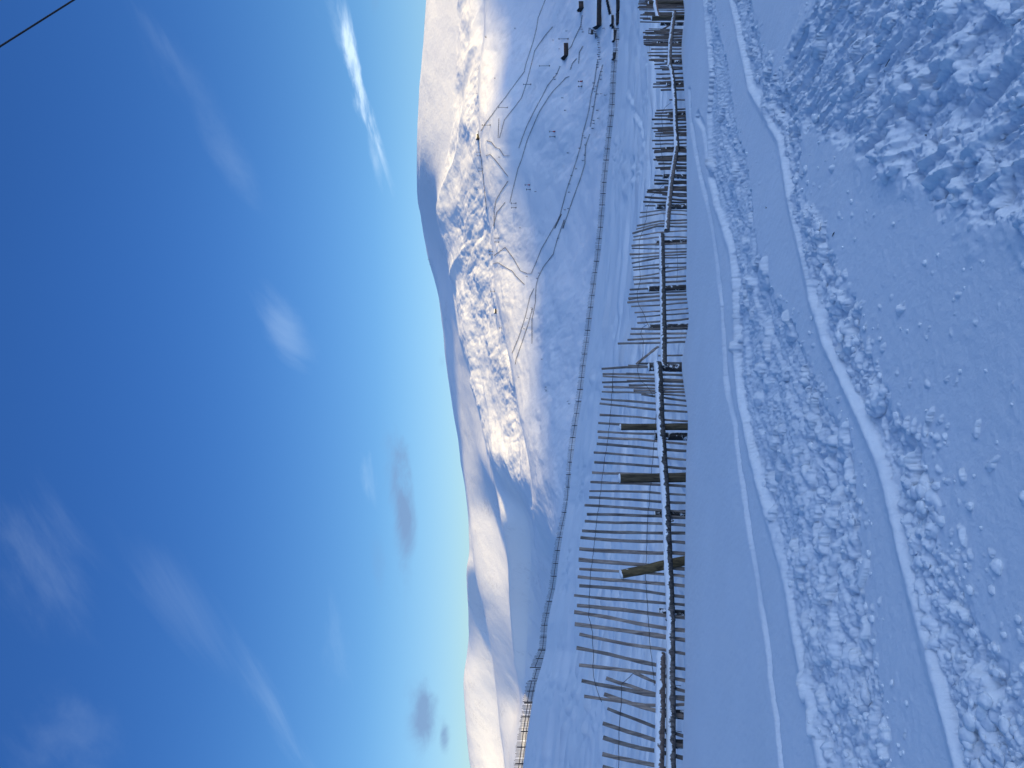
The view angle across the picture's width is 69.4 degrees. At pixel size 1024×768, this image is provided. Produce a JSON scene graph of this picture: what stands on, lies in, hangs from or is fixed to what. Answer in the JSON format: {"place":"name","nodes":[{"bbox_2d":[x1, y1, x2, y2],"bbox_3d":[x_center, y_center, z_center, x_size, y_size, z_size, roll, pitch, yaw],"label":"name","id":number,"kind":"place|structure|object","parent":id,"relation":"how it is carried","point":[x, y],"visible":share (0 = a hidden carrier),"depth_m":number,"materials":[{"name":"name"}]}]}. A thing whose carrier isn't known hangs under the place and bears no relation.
{"place":"outdoors","nodes":[
{"label":"outdoors","id":0,"kind":"place"},
{"bbox_2d":[0,0,74,47],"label":"overhead cable","id":1,"kind":"object","parent":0,"point":[34,24],"visible":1,"depth_m":13.55,"materials":[{"name":"metal"}]},
{"bbox_2d":[0,0,470,767],"label":"sky","id":2,"kind":"structure","parent":0,"point":[234,523],"materials":[{"name":"blue"}]},
{"bbox_2d":[417,0,619,767],"bbox_3d":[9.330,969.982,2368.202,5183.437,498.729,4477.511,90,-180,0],"label":"mountain","id":3,"kind":"structure","parent":0,"point":[513,422],"depth_m":903.73,"materials":[{"name":"white snow"}]},
{"bbox_2d":[478,131,486,208],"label":"piste fence","id":4,"kind":"object","parent":3,"relation":"on","point":[482,174],"visible":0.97,"depth_m":921.34,"materials":[{"name":"brown wood"}]},
{"bbox_2d":[481,0,545,130],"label":"piste fence","id":5,"kind":"object","parent":3,"relation":"on","point":[522,73],"visible":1,"depth_m":700.03,"materials":[{"name":"brown wood"}]},
{"bbox_2d":[512,289,533,352],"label":"piste fence","id":6,"kind":"object","parent":3,"relation":"on","point":[522,326],"visible":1,"depth_m":717.97,"materials":[{"name":"brown wood"}]},
{"bbox_2d":[515,308,532,363],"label":"piste fence","id":7,"kind":"object","parent":3,"relation":"on","point":[525,331],"visible":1,"depth_m":708.20,"materials":[{"name":"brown wood"}]},
{"bbox_2d":[499,27,551,137],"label":"piste fence","id":8,"kind":"object","parent":3,"relation":"on","point":[525,86],"visible":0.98,"depth_m":691.47,"materials":[{"name":"brown wood"}]},
{"bbox_2d":[509,76,569,202],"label":"piste fence","id":9,"kind":"object","parent":3,"relation":"on","point":[530,132],"visible":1,"depth_m":676.05,"materials":[{"name":"brown wood"}]},
{"bbox_2d":[519,66,560,147],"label":"piste fence","id":10,"kind":"object","parent":3,"relation":"on","point":[535,109],"visible":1,"depth_m":667.08,"materials":[{"name":"brown wood"}]},
{"bbox_2d":[494,59,597,273],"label":"piste fence","id":11,"kind":"object","parent":3,"relation":"on","point":[566,188],"visible":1,"depth_m":622.13,"materials":[{"name":"brown wood"}]},
{"bbox_2d":[531,136,588,343],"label":"piste fence","id":12,"kind":"object","parent":3,"relation":"on","point":[556,243],"visible":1,"depth_m":638.15,"materials":[{"name":"brown wood"}]},
{"bbox_2d":[560,42,567,60],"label":"chalet","id":13,"kind":"object","parent":3,"relation":"on","point":[563,50],"visible":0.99,"depth_m":614.71,"materials":[{"name":"brown wood"}]},
{"bbox_2d":[576,0,583,12],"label":"hut","id":14,"kind":"object","parent":3,"relation":"on","point":[579,6],"visible":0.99,"depth_m":587.80,"materials":[{"name":"brown wood"}]},
{"bbox_2d":[591,0,600,29],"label":"lodge","id":15,"kind":"structure","parent":3,"relation":"on","point":[596,14],"depth_m":551.34,"materials":[{"name":"brown wood"}]},
{"bbox_2d":[590,66,602,126],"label":"piste fence","id":16,"kind":"object","parent":3,"relation":"on","point":[595,97],"visible":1,"depth_m":557.33,"materials":[{"name":"brown wood"}]},
{"bbox_2d":[609,14,613,26],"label":"shed","id":17,"kind":"structure","parent":3,"relation":"on","point":[611,18],"depth_m":529.38,"materials":[{"name":"brown wood"}]},
{"bbox_2d":[611,29,615,42],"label":"shed","id":18,"kind":"structure","parent":3,"relation":"on","point":[613,38],"depth_m":524.70,"materials":[{"name":"brown wood"}]},
{"bbox_2d":[616,11,618,25],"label":"shed","id":19,"kind":"structure","parent":3,"relation":"on","point":[617,17],"depth_m":517.50,"materials":[{"name":"brown wood"}]},
{"bbox_2d":[616,0,619,11],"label":"shed","id":20,"kind":"structure","parent":3,"relation":"on","point":[617,5],"depth_m":518.41,"materials":[{"name":"brown"}]},
{"bbox_2d":[523,0,688,767],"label":"snow slope","id":21,"kind":"structure","parent":0,"point":[567,728],"depth_m":33.24,"materials":[{"name":"white snow"}]},
{"bbox_2d":[514,702,531,767],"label":"brow fence","id":22,"kind":"object","parent":21,"relation":"on","point":[525,718],"visible":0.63,"depth_m":108.44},
{"bbox_2d":[523,680,536,701],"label":"brow fence","id":23,"kind":"object","parent":21,"relation":"on","point":[529,691],"visible":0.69,"depth_m":113.82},
{"bbox_2d":[530,649,544,667],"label":"brow fence","id":24,"kind":"object","parent":21,"relation":"on","point":[537,662],"visible":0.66,"depth_m":118.28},
{"bbox_2d":[539,28,618,648],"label":"brow fence","id":25,"kind":"object","parent":21,"relation":"on","point":[570,456],"visible":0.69,"depth_m":139.87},
{"bbox_2d":[681,0,1023,767],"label":"snow ground","id":26,"kind":"structure","parent":0,"point":[761,650],"depth_m":4.41,"materials":[{"name":"white snow"}]},
{"bbox_2d":[574,0,688,767],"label":"snow fence","id":27,"kind":"object","parent":26,"relation":"on","point":[666,668],"visible":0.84,"depth_m":11.45,"materials":[{"name":"wood"}]},
{"bbox_2d":[716,2,1023,767],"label":"loose snow clods","id":28,"kind":"object","parent":26,"relation":"on","point":[968,739],"visible":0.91,"depth_m":3.19,"materials":[{"name":"white snow"}]}
]}

